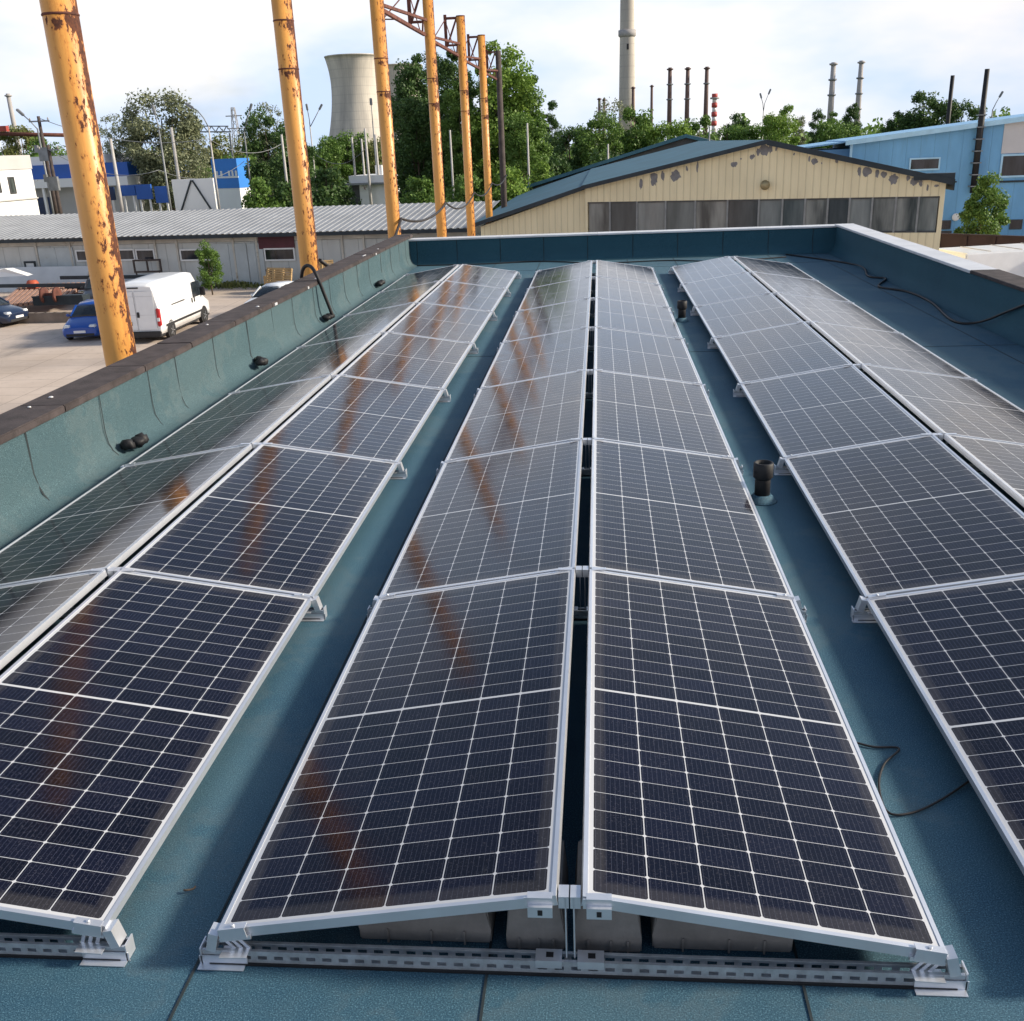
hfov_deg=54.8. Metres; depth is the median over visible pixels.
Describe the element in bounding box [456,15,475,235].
steel pole
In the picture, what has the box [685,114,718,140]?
tree
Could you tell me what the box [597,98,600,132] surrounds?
smokestack
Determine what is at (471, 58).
truss
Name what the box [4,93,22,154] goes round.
chimney
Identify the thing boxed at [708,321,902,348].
mounting rail
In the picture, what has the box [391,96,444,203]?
tree
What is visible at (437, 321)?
solar panel
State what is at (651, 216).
window pane
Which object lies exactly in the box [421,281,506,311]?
solar panel
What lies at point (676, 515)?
solar panel
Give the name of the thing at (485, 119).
steel pole
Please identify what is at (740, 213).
window pane
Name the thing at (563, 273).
solar panel
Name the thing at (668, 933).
ballast block
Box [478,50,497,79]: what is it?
truss
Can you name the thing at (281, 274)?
wooden pallet
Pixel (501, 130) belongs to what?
utility pole
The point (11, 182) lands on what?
window
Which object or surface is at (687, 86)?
smokestack
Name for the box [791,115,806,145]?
poplar tree
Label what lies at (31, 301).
steel beam
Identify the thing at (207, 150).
tree
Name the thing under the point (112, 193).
sign board
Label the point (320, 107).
street lamp
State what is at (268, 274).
wooden pallet
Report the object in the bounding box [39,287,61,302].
cable reel
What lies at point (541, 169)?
bush
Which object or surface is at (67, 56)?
steel pole
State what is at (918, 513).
solar panel
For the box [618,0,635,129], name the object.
power station chimney
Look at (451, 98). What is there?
tree
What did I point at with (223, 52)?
sky
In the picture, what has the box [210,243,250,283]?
door
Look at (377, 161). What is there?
concrete post
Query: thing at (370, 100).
street lamp
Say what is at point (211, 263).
sapling
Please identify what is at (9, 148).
tree
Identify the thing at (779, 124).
tree
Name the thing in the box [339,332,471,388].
solar panel
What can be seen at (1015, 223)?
window
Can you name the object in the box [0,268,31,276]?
tarpaulin
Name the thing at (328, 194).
bush
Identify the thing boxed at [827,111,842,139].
poplar tree
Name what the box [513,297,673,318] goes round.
mounting rail
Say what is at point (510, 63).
tree
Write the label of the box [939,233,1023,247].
yard wall
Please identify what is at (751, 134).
tree
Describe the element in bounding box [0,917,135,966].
mounting rail
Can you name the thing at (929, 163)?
window
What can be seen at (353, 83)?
cooling tower
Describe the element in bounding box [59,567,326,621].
mounting rail
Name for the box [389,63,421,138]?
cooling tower
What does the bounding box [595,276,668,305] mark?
solar panel
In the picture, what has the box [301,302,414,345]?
solar panel
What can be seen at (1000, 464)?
solar panel
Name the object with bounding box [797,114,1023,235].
blue hall
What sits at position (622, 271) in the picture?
solar panel
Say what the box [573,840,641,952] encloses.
ballast block
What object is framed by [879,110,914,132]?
tree
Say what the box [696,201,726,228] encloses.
window pane
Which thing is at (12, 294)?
steel beam
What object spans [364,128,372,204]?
concrete post
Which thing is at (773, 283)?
solar panel
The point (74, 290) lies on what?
steel beam
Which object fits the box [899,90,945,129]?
tree
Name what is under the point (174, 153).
concrete post
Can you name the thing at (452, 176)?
concrete post
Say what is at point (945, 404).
solar panel
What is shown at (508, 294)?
mounting rail
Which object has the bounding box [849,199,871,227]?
window pane
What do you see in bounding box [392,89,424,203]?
poplar tree
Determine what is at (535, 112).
tree
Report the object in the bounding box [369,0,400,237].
steel pole
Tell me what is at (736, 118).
poplar tree
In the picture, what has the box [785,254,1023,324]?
cable
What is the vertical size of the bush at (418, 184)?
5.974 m
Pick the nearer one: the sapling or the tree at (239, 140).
the sapling
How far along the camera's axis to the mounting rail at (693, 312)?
13.73 m
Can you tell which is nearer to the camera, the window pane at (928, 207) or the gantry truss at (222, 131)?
the window pane at (928, 207)
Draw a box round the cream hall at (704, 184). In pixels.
[475,139,955,249]
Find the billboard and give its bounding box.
[171,178,217,210]
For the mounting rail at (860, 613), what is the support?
on the roof
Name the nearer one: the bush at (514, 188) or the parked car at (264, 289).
the parked car at (264, 289)
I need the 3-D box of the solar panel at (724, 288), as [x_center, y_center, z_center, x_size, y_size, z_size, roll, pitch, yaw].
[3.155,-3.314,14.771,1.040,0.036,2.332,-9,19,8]
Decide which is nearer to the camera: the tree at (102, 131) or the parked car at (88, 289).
the parked car at (88, 289)
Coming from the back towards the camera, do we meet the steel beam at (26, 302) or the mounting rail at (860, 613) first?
the steel beam at (26, 302)
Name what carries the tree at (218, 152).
on the ground
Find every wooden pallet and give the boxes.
[265,267,284,282]
[272,268,292,281]
[320,260,332,267]
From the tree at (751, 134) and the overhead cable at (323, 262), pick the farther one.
the tree at (751, 134)
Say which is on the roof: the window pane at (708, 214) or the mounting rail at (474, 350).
the mounting rail at (474, 350)
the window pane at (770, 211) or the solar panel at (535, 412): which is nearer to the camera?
the solar panel at (535, 412)
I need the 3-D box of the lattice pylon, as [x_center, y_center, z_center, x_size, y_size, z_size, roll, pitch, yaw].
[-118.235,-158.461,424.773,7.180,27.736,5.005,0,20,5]
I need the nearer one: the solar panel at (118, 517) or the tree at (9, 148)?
the solar panel at (118, 517)
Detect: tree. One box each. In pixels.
[0,124,38,155]
[21,137,66,156]
[98,113,131,162]
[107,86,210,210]
[175,131,215,189]
[200,129,240,176]
[225,133,265,159]
[237,104,288,196]
[242,102,284,198]
[268,128,316,191]
[310,135,348,188]
[317,129,373,198]
[351,136,381,175]
[391,53,432,196]
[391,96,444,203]
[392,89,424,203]
[415,52,453,201]
[437,48,483,200]
[439,81,483,199]
[455,77,495,193]
[470,39,552,194]
[488,67,547,187]
[504,111,555,188]
[542,100,561,163]
[545,123,593,169]
[574,109,624,167]
[581,97,636,155]
[606,106,654,156]
[637,117,692,145]
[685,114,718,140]
[706,122,748,140]
[723,113,749,139]
[744,122,782,141]
[761,103,801,144]
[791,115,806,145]
[807,108,825,148]
[814,118,866,148]
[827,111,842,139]
[842,102,862,135]
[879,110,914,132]
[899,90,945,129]
[938,97,987,124]
[953,170,1010,234]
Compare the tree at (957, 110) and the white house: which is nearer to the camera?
the white house
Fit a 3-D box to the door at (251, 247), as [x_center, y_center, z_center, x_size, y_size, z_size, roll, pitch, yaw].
[-15.700,-15.150,60.791,1.025,2.536,0.044,2,21,11]
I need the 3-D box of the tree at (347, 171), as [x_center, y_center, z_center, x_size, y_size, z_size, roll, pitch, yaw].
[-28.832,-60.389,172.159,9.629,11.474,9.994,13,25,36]
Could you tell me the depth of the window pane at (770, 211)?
38.85 m
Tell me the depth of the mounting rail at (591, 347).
11.63 m
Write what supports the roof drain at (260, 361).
attached to the parapet wall at (60, 447)
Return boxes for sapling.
[194,239,224,294]
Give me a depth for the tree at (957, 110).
129.07 m
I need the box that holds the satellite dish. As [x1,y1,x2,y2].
[952,213,959,220]
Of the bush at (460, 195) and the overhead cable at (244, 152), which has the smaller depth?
the bush at (460, 195)
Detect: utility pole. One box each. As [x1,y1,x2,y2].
[29,116,58,213]
[38,145,62,213]
[495,50,506,207]
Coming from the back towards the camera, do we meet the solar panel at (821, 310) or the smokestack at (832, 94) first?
the smokestack at (832, 94)
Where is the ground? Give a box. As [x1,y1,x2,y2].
[0,134,867,413]
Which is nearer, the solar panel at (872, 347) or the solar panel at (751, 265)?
the solar panel at (872, 347)
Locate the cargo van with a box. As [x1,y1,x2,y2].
[125,272,208,338]
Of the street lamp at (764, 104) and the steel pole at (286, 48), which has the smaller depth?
the steel pole at (286, 48)
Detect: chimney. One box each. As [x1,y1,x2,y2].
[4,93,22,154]
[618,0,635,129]
[945,75,954,123]
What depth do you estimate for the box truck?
37.84 m
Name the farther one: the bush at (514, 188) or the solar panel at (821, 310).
the bush at (514, 188)
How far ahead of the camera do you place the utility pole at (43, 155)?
84.64 m
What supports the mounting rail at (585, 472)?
on the roof
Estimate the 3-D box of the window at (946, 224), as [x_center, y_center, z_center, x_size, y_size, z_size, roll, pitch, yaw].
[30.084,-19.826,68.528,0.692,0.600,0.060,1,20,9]
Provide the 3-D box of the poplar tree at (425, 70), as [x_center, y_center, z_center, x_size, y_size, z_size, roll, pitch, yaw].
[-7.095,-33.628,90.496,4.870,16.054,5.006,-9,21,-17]
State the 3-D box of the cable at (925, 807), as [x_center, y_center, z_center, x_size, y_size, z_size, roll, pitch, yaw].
[1.546,1.007,3.746,0.433,0.008,0.483,0,20,5]
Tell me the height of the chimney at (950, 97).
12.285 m
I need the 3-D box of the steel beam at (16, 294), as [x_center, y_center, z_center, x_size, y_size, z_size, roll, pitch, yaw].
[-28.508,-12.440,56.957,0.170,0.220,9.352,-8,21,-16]
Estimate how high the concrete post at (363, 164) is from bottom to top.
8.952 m
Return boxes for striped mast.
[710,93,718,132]
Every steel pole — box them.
[39,0,136,366]
[271,0,319,276]
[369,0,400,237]
[422,0,446,236]
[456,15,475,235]
[477,34,492,223]
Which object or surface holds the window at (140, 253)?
in the long shed
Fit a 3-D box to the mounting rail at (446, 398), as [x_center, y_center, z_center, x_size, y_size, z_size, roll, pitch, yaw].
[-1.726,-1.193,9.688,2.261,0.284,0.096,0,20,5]
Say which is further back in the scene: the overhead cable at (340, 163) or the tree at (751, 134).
the tree at (751, 134)
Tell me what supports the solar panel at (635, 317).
on the mounting rail at (592, 315)
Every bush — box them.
[241,175,285,208]
[267,181,320,206]
[310,164,351,205]
[339,187,361,205]
[398,175,449,203]
[445,171,496,209]
[482,165,530,209]
[524,161,552,187]
[543,153,572,176]
[585,148,618,165]
[650,135,670,144]
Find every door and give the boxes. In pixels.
[37,247,75,266]
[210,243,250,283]
[246,243,265,284]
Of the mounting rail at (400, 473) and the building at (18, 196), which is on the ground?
the building at (18, 196)
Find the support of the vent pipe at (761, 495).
on the roof
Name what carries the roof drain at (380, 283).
attached to the parapet wall at (60, 447)
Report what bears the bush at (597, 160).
on the ground
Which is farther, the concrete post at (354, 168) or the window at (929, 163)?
the concrete post at (354, 168)
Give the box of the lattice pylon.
[226,107,243,151]
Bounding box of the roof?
[0,253,1023,1020]
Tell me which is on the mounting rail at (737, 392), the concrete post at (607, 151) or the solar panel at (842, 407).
the solar panel at (842, 407)
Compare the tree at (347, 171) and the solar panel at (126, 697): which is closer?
the solar panel at (126, 697)
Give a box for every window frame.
[132,259,162,274]
[588,196,939,232]
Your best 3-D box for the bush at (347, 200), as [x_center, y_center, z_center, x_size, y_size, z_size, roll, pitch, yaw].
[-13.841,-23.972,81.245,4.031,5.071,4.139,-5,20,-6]
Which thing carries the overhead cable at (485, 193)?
attached to the steel pole at (485, 119)
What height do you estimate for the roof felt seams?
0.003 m
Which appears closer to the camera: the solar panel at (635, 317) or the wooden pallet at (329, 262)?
the solar panel at (635, 317)
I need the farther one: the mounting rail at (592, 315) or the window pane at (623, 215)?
the window pane at (623, 215)
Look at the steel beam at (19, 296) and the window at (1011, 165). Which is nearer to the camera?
the steel beam at (19, 296)
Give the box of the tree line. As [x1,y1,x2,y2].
[0,106,1009,189]
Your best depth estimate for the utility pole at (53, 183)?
82.60 m
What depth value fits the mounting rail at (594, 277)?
16.03 m
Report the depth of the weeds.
60.81 m
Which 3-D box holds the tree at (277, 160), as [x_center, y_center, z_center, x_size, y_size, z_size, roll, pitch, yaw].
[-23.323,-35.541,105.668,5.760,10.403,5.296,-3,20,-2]
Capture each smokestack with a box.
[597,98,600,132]
[631,87,635,127]
[650,85,653,124]
[666,67,672,134]
[684,67,690,122]
[703,67,709,134]
[827,62,837,118]
[854,60,865,122]
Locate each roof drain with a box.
[119,432,148,449]
[254,356,267,365]
[322,313,334,320]
[375,279,385,286]
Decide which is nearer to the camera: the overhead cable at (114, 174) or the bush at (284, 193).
the bush at (284, 193)
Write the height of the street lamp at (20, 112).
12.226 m
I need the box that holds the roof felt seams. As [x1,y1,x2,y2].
[168,254,1023,1020]
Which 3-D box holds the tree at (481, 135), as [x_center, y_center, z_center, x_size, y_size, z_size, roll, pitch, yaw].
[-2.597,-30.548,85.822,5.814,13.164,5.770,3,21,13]
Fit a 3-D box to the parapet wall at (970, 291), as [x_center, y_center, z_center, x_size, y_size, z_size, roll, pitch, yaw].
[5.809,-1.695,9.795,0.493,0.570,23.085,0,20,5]
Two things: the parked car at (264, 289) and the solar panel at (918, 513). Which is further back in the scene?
the parked car at (264, 289)
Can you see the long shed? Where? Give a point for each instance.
(249, 245)
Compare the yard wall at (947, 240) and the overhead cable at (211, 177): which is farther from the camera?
the overhead cable at (211, 177)
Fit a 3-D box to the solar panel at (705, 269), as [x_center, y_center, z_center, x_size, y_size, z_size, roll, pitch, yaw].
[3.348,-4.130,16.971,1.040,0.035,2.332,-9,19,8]
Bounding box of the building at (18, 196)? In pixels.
[0,155,39,215]
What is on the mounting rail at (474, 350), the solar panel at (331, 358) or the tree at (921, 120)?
the solar panel at (331, 358)
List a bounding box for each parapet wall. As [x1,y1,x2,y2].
[0,234,416,548]
[409,224,835,264]
[829,223,1023,346]
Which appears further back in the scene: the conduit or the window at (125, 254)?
the window at (125, 254)
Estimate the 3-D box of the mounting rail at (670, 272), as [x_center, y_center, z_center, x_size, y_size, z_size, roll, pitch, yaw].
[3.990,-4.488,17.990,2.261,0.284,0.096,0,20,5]
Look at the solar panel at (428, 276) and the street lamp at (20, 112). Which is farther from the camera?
the street lamp at (20, 112)
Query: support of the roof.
on the ground
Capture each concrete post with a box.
[109,139,124,211]
[170,127,179,178]
[280,134,287,181]
[351,137,355,175]
[360,139,364,174]
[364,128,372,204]
[374,134,379,174]
[449,130,453,195]
[526,123,529,189]
[607,144,608,163]
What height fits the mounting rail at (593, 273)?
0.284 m
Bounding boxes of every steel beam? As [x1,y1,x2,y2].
[5,288,21,300]
[8,288,25,301]
[10,288,28,304]
[13,289,33,305]
[18,287,41,305]
[24,287,46,305]
[29,287,50,305]
[63,282,79,293]
[68,282,84,293]
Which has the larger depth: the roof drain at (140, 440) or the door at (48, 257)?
the door at (48, 257)
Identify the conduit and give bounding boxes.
[300,264,334,317]
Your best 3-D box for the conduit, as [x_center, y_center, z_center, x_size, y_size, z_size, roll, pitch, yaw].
[-2.898,-3.196,14.351,0.719,0.766,0.184,15,26,39]
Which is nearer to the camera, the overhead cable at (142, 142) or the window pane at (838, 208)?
the window pane at (838, 208)
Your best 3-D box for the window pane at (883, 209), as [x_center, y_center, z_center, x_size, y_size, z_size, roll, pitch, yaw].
[14.018,-11.166,37.298,0.762,1.173,0.015,6,22,22]
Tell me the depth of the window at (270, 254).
60.27 m
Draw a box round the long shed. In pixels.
[0,200,499,285]
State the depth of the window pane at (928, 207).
36.70 m
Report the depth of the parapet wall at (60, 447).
8.99 m
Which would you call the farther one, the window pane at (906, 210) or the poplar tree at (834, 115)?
the poplar tree at (834, 115)
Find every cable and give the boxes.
[40,118,205,142]
[48,149,158,175]
[159,161,243,178]
[208,138,280,152]
[315,149,364,163]
[318,217,401,266]
[402,202,446,222]
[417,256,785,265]
[447,192,474,208]
[475,183,492,196]
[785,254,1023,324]
[856,741,968,815]
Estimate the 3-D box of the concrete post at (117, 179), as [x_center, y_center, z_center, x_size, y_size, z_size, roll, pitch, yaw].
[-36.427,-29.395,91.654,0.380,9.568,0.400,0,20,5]
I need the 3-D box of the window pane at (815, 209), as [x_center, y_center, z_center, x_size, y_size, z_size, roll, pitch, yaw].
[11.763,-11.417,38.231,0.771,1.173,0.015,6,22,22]
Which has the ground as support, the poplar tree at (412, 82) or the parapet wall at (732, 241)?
the poplar tree at (412, 82)
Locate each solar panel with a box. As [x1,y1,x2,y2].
[0,444,251,585]
[0,570,106,669]
[0,570,311,931]
[121,443,396,597]
[128,375,330,464]
[218,569,575,935]
[233,332,380,391]
[262,375,443,462]
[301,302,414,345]
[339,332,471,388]
[346,281,439,314]
[380,439,582,595]
[382,264,458,290]
[387,302,491,343]
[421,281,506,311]
[444,264,517,288]
[445,369,585,459]
[481,327,588,386]
[503,298,589,340]
[518,276,591,309]
[529,261,591,286]
[581,569,946,956]
[589,439,793,596]
[592,370,733,456]
[594,327,702,384]
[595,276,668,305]
[595,298,682,337]
[596,260,658,283]
[672,257,746,283]
[682,272,770,306]
[695,293,803,337]
[713,322,852,383]
[733,256,813,278]
[740,365,931,457]
[752,272,848,301]
[776,293,896,331]
[784,434,1023,597]
[811,321,971,377]
[861,364,1023,444]
[866,576,1023,874]
[943,434,1023,506]
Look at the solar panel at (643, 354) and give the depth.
10.33 m
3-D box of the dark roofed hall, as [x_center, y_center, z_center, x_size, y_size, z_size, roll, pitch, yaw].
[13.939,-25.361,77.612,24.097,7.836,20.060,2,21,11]
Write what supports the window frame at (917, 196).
in the cream hall at (704, 184)
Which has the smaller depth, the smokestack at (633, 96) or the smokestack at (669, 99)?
the smokestack at (669, 99)
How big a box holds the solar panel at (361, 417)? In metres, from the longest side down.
2.332 x 1.040 x 0.037 m
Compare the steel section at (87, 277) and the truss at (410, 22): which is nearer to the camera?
the truss at (410, 22)
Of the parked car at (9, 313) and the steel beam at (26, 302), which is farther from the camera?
the steel beam at (26, 302)
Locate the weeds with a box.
[81,280,263,291]
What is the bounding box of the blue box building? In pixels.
[211,158,250,208]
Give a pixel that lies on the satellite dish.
(955, 217)
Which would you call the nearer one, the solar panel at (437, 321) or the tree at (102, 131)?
the solar panel at (437, 321)
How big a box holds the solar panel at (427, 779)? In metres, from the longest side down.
2.332 x 1.040 x 0.035 m
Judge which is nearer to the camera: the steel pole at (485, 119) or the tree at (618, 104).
the steel pole at (485, 119)
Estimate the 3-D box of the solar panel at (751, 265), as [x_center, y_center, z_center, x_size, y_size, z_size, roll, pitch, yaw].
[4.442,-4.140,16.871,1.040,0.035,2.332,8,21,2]
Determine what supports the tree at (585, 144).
on the ground
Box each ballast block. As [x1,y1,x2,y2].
[359,911,495,944]
[506,839,567,949]
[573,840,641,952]
[650,917,792,954]
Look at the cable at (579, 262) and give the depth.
20.48 m
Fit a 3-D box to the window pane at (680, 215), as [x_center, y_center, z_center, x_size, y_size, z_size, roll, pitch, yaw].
[6.867,-11.962,40.255,1.150,1.173,0.015,6,22,22]
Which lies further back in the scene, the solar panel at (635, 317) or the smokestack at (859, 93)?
the smokestack at (859, 93)
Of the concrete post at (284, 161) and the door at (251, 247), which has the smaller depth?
the door at (251, 247)
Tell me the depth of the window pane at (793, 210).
38.51 m
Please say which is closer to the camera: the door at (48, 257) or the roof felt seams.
the roof felt seams
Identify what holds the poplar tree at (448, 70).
on the ground
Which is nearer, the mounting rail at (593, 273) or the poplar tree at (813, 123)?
the mounting rail at (593, 273)
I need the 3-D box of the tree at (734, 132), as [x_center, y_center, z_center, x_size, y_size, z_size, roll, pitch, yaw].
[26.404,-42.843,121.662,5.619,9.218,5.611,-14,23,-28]
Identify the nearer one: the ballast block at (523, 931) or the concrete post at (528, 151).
the ballast block at (523, 931)
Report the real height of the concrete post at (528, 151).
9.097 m
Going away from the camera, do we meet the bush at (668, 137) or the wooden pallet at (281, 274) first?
the wooden pallet at (281, 274)
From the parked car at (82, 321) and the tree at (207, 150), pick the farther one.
the tree at (207, 150)
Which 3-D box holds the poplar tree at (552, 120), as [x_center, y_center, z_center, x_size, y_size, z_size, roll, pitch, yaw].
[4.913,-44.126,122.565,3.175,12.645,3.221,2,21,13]
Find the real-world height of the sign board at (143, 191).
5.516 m
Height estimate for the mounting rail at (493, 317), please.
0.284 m
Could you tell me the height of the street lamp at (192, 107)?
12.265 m
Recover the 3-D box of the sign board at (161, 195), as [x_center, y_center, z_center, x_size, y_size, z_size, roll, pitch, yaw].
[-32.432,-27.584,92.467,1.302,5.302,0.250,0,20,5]
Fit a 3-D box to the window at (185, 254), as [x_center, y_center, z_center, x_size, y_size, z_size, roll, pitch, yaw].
[-19.614,-15.878,61.323,2.174,0.724,0.060,2,21,11]
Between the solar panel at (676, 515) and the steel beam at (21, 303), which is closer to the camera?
the solar panel at (676, 515)
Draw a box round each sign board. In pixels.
[109,187,115,212]
[120,185,136,211]
[135,184,152,211]
[154,186,169,210]
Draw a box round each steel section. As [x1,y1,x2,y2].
[0,283,84,287]
[60,275,144,279]
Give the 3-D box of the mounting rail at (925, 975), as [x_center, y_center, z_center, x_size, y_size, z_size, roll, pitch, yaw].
[0.170,1.236,2.888,2.261,0.284,0.096,0,20,5]
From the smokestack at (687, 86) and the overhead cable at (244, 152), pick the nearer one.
the overhead cable at (244, 152)
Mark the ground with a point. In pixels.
(37, 360)
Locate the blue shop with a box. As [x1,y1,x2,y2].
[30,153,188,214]
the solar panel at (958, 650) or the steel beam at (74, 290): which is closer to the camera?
the solar panel at (958, 650)
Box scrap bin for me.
[31,294,89,305]
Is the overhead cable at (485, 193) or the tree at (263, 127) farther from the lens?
the tree at (263, 127)
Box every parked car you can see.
[0,297,28,326]
[62,299,99,339]
[80,277,92,298]
[245,281,292,302]
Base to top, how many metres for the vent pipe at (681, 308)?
0.274 m
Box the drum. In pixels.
[26,280,39,289]
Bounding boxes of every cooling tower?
[324,53,379,144]
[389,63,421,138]
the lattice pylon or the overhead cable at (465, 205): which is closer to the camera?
the overhead cable at (465, 205)
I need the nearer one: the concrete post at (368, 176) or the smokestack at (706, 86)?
the concrete post at (368, 176)
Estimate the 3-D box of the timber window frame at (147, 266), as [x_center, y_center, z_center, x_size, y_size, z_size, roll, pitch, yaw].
[-22.691,-14.757,61.653,1.800,1.800,0.130,0,20,5]
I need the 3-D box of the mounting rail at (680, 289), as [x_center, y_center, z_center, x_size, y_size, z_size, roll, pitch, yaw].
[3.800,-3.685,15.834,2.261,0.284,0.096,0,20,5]
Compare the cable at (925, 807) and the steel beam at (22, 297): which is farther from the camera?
the steel beam at (22, 297)
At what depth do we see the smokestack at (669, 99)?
524.25 m
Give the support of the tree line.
on the ground
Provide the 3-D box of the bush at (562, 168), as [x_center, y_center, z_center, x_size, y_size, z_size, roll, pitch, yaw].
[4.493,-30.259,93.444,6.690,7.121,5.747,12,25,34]
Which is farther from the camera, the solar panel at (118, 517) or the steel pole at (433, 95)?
the steel pole at (433, 95)
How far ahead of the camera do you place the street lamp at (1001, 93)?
119.57 m
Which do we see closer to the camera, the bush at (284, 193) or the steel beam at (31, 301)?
the steel beam at (31, 301)
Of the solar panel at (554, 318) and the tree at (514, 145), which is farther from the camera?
the tree at (514, 145)
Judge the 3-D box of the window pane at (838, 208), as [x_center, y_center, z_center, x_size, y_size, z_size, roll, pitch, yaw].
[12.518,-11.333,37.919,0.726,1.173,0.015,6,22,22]
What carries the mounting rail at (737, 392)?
on the roof
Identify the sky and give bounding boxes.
[0,0,1023,157]
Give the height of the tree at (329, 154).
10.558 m
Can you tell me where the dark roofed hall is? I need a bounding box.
[526,134,714,190]
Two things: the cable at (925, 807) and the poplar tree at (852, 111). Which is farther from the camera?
the poplar tree at (852, 111)
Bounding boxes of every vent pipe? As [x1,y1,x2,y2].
[675,300,688,321]
[751,460,776,505]
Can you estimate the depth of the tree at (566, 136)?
110.33 m
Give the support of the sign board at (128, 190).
on the ground
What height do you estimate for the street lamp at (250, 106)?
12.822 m
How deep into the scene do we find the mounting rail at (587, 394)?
9.45 m
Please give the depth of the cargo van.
43.92 m
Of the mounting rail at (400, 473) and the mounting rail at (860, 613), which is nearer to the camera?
the mounting rail at (860, 613)
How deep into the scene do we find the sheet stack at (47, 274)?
62.73 m
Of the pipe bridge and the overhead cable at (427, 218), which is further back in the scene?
the pipe bridge
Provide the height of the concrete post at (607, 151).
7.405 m
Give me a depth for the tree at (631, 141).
112.07 m
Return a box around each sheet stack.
[0,266,88,291]
[123,274,147,280]
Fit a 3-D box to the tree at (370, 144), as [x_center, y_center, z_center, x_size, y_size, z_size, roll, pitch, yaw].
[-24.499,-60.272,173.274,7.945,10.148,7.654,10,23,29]
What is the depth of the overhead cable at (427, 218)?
27.05 m
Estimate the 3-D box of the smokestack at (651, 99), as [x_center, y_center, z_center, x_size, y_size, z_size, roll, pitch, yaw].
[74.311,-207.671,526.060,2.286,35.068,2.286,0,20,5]
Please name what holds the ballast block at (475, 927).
on the roof
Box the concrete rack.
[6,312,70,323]
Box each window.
[7,177,16,193]
[23,261,35,266]
[75,250,86,261]
[119,249,135,260]
[135,249,155,259]
[179,249,208,260]
[263,248,295,260]
[909,157,940,170]
[941,220,950,228]
[999,154,1023,177]
[1009,219,1022,229]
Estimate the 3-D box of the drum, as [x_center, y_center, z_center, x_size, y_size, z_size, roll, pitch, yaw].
[-28.595,-13.424,58.983,0.600,0.680,0.680,0,20,5]
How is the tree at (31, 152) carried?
on the ground
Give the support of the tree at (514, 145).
on the ground
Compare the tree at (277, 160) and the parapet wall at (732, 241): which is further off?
the tree at (277, 160)
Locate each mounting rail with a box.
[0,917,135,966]
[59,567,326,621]
[120,442,406,479]
[197,885,969,996]
[228,374,450,403]
[296,331,477,355]
[343,302,496,322]
[366,566,806,622]
[381,280,510,298]
[403,264,520,280]
[436,438,743,477]
[473,369,709,400]
[497,326,688,351]
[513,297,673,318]
[525,276,663,293]
[533,260,655,277]
[668,256,790,273]
[678,271,818,291]
[690,292,854,315]
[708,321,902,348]
[733,364,977,396]
[774,433,981,474]
[851,593,885,622]
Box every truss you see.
[196,126,233,166]
[384,0,426,35]
[435,15,460,56]
[466,34,480,69]
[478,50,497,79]
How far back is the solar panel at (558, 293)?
14.88 m
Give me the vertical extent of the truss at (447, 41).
1.462 m
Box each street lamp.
[16,109,54,213]
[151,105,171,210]
[185,102,220,208]
[243,103,252,190]
[305,104,322,177]
[369,98,375,164]
[759,89,770,139]
[991,91,1003,117]
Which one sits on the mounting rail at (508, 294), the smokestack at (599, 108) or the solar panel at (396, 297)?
the solar panel at (396, 297)
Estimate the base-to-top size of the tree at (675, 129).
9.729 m
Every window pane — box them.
[589,203,608,231]
[611,203,635,230]
[638,202,664,230]
[666,202,693,229]
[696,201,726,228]
[728,201,757,227]
[759,200,781,226]
[782,200,803,225]
[805,200,826,224]
[828,199,848,223]
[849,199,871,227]
[871,199,894,230]
[894,198,917,230]
[917,198,938,230]
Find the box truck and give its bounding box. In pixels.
[939,243,1023,276]
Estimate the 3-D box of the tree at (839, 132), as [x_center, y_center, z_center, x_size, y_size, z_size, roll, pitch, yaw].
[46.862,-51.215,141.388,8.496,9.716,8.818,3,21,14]
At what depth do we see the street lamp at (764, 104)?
139.50 m
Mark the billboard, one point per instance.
(193, 194)
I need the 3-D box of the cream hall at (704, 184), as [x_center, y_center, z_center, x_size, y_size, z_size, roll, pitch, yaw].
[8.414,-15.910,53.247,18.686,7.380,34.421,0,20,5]
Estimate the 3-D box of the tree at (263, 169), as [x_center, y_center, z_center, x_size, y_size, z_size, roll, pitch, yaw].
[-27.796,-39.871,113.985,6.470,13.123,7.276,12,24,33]
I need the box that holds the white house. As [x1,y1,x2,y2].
[345,165,399,204]
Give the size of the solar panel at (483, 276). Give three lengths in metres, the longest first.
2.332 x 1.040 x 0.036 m
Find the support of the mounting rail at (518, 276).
on the roof
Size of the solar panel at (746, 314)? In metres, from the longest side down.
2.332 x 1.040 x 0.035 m
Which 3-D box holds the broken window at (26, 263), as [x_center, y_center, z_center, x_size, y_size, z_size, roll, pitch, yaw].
[-31.105,-15.805,63.750,0.818,0.562,0.060,2,21,11]
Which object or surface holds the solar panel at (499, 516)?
on the mounting rail at (585, 472)
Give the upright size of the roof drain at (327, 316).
0.105 m
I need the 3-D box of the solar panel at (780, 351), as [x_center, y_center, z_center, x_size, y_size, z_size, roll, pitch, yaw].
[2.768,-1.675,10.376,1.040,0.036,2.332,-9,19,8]
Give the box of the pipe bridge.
[0,126,63,136]

